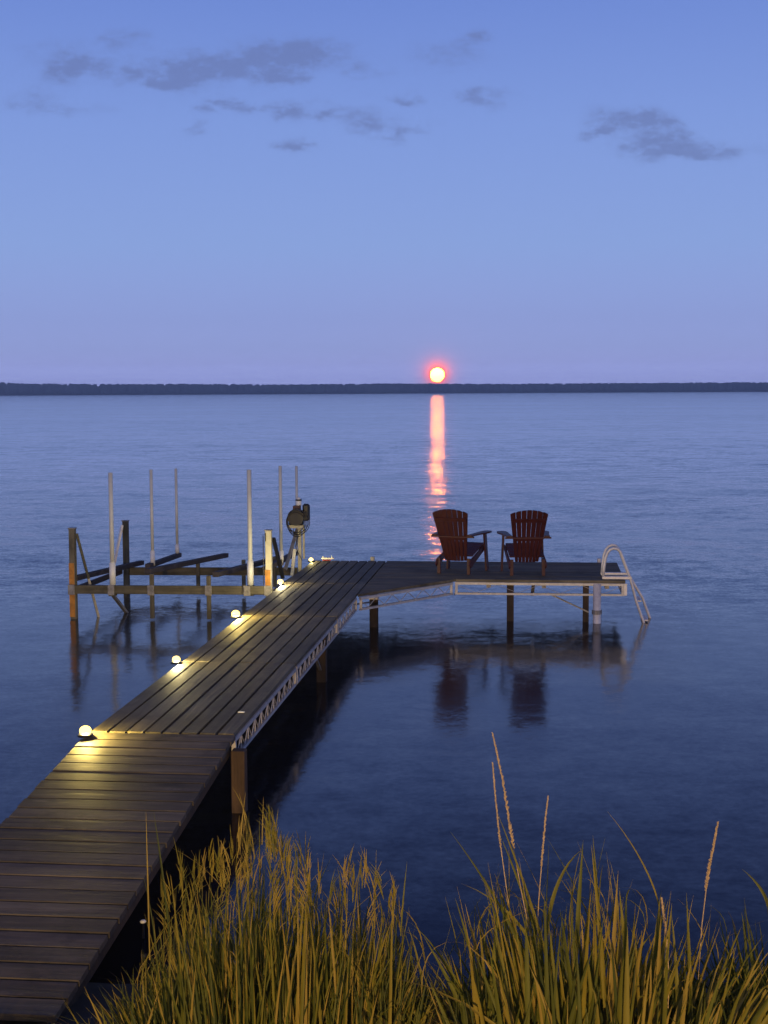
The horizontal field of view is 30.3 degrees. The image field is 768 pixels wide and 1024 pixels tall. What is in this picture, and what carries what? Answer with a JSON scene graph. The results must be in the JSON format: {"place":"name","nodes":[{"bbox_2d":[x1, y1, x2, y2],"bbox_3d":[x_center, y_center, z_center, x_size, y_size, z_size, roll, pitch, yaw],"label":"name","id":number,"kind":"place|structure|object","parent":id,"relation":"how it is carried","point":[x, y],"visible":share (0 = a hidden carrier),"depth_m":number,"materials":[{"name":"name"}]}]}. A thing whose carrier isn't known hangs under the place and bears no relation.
{"place":"outdoors","nodes":[
{"label":"outdoors","id":0,"kind":"place"},
{"bbox_2d":[0,980,727,1023],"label":"ground","id":1,"kind":"structure","parent":0,"point":[81,1004],"depth_m":7.49,"materials":[{"name":"soil"}]},
{"bbox_2d":[6,960,164,1023],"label":"grass clump","id":2,"kind":"object","parent":1,"relation":"on","point":[102,1015],"visible":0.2,"depth_m":6.53,"materials":[{"name":"plant"}]},
{"bbox_2d":[0,732,235,1023],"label":"gangway","id":3,"kind":"object","parent":1,"relation":"on","point":[73,865],"visible":0.99,"depth_m":9.09,"materials":[{"name":"brown wood"}]},
{"bbox_2d":[77,732,93,737],"bbox_3d":[-2.373,1.740,11.250,0.130,0.085,0.130,0,5,6],"label":"dock light","id":4,"kind":"object","parent":3,"relation":"on","point":[85,735],"visible":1,"depth_m":11.22,"materials":[{"name":"black plastic"}]},
{"bbox_2d":[140,919,145,938],"bbox_3d":[-1.472,2.751,8.679,0.040,0.518,0.040,0,5,0],"label":"marker stake","id":5,"kind":"object","parent":1,"relation":"on","point":[142,921],"visible":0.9,"depth_m":8.66,"materials":[{"name":"white plastic"}]},
{"bbox_2d":[41,787,450,1023],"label":"grass clump","id":6,"kind":"object","parent":1,"relation":"on","point":[266,978],"visible":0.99,"depth_m":5.92,"materials":[{"name":"plant"}]},
{"bbox_2d":[2,959,760,1023],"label":"dry grass","id":7,"kind":"structure","parent":1,"relation":"on","point":[173,980],"depth_m":7.73,"materials":[{"name":"plant"}]},
{"bbox_2d":[354,964,530,1023],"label":"grass clump","id":8,"kind":"object","parent":1,"relation":"on","point":[448,1012],"visible":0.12,"depth_m":6.41,"materials":[{"name":"plant"}]},
{"bbox_2d":[365,732,767,1023],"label":"grass clump","id":9,"kind":"object","parent":1,"relation":"on","point":[627,995],"visible":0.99,"depth_m":5.80,"materials":[{"name":"plant"}]},
{"bbox_2d":[661,900,767,1022],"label":"grass clump","id":10,"kind":"object","parent":1,"relation":"on","point":[763,980],"visible":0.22,"depth_m":6.27,"materials":[{"name":"plant"}]},
{"bbox_2d":[0,392,767,989],"bbox_3d":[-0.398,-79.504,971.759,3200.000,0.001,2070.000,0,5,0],"label":"lake water","id":11,"kind":"structure","parent":0,"point":[650,736],"depth_m":18.47,"materials":[{"name":"blue liquid"}]},
{"bbox_2d":[67,466,309,618],"bbox_3d":[-2.916,0.805,22.869,3.289,3.200,4.507,0,5,6],"label":"lift","id":12,"kind":"object","parent":11,"relation":"in","point":[270,570],"visible":0.93,"depth_m":21.04,"materials":[{"name":"metal"}]},
{"bbox_2d":[286,508,309,559],"bbox_3d":[-1.413,0.372,23.284,0.394,0.864,0.072,0,5,6],"label":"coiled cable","id":13,"kind":"object","parent":12,"relation":"attached to","point":[306,526],"visible":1,"depth_m":23.26,"materials":[{"name":"black plastic"}]},
{"bbox_2d":[91,556,626,812],"bbox_3d":[0.614,2.107,16.973,4.990,1.772,11.800,0,5,6],"label":"wooden dock","id":14,"kind":"object","parent":11,"relation":"in","point":[251,661],"visible":0.87,"depth_m":16.01,"materials":[{"name":"wood"}]},
{"bbox_2d":[170,660,181,663],"bbox_3d":[-2.092,1.487,14.257,0.117,0.075,0.117,0,5,6],"label":"dock light","id":15,"kind":"object","parent":14,"relation":"attached to","point":[176,662],"visible":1,"depth_m":14.23,"materials":[{"name":"black plastic"}]},
{"bbox_2d":[230,615,240,617],"bbox_3d":[-1.795,1.233,17.131,0.137,0.090,0.137,0,5,6],"label":"dock light","id":16,"kind":"object","parent":14,"relation":"attached to","point":[235,616],"visible":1,"depth_m":17.09,"materials":[{"name":"black plastic"}]},
{"bbox_2d":[431,509,491,574],"bbox_3d":[1.129,0.414,21.266,0.790,0.992,0.907,2,5,23],"label":"adirondack chair","id":17,"kind":"object","parent":14,"relation":"on","point":[450,524],"visible":1,"depth_m":21.03,"materials":[{"name":"red wood"}]},
{"bbox_2d":[497,510,550,575],"bbox_3d":[2.104,0.428,21.050,0.790,0.992,0.907,0,5,-2],"label":"adirondack chair","id":18,"kind":"object","parent":14,"relation":"on","point":[529,549],"visible":1,"depth_m":20.77,"materials":[{"name":"red wood"}]},
{"bbox_2d":[600,544,650,622],"bbox_3d":[3.579,1.189,20.544,0.854,1.418,0.490,0,5,6],"label":"swim ladder","id":19,"kind":"object","parent":14,"relation":"attached to","point":[623,575],"visible":0.85,"depth_m":20.33,"materials":[{"name":"metal"}]},
{"bbox_2d":[0,390,767,395],"bbox_3d":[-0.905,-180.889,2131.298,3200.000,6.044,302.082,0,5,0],"label":"shore","id":20,"kind":"structure","parent":0,"point":[387,392],"depth_m":2002.42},
{"bbox_2d":[0,382,767,393],"bbox_3d":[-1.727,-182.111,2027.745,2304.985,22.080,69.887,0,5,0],"label":"forest","id":21,"kind":"object","parent":20,"relation":"on","point":[38,388],"visible":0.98,"depth_m":2001.10,"materials":[{"name":"plant"}]},
{"bbox_2d":[0,0,767,385],"label":"sky","id":22,"kind":"structure","parent":0,"point":[228,192],"materials":[{"name":"blue"}]},
{"bbox_2d":[430,368,443,381],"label":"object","id":23,"kind":"object","parent":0,"point":[436,374],"visible":1,"depth_m":8929.26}
]}

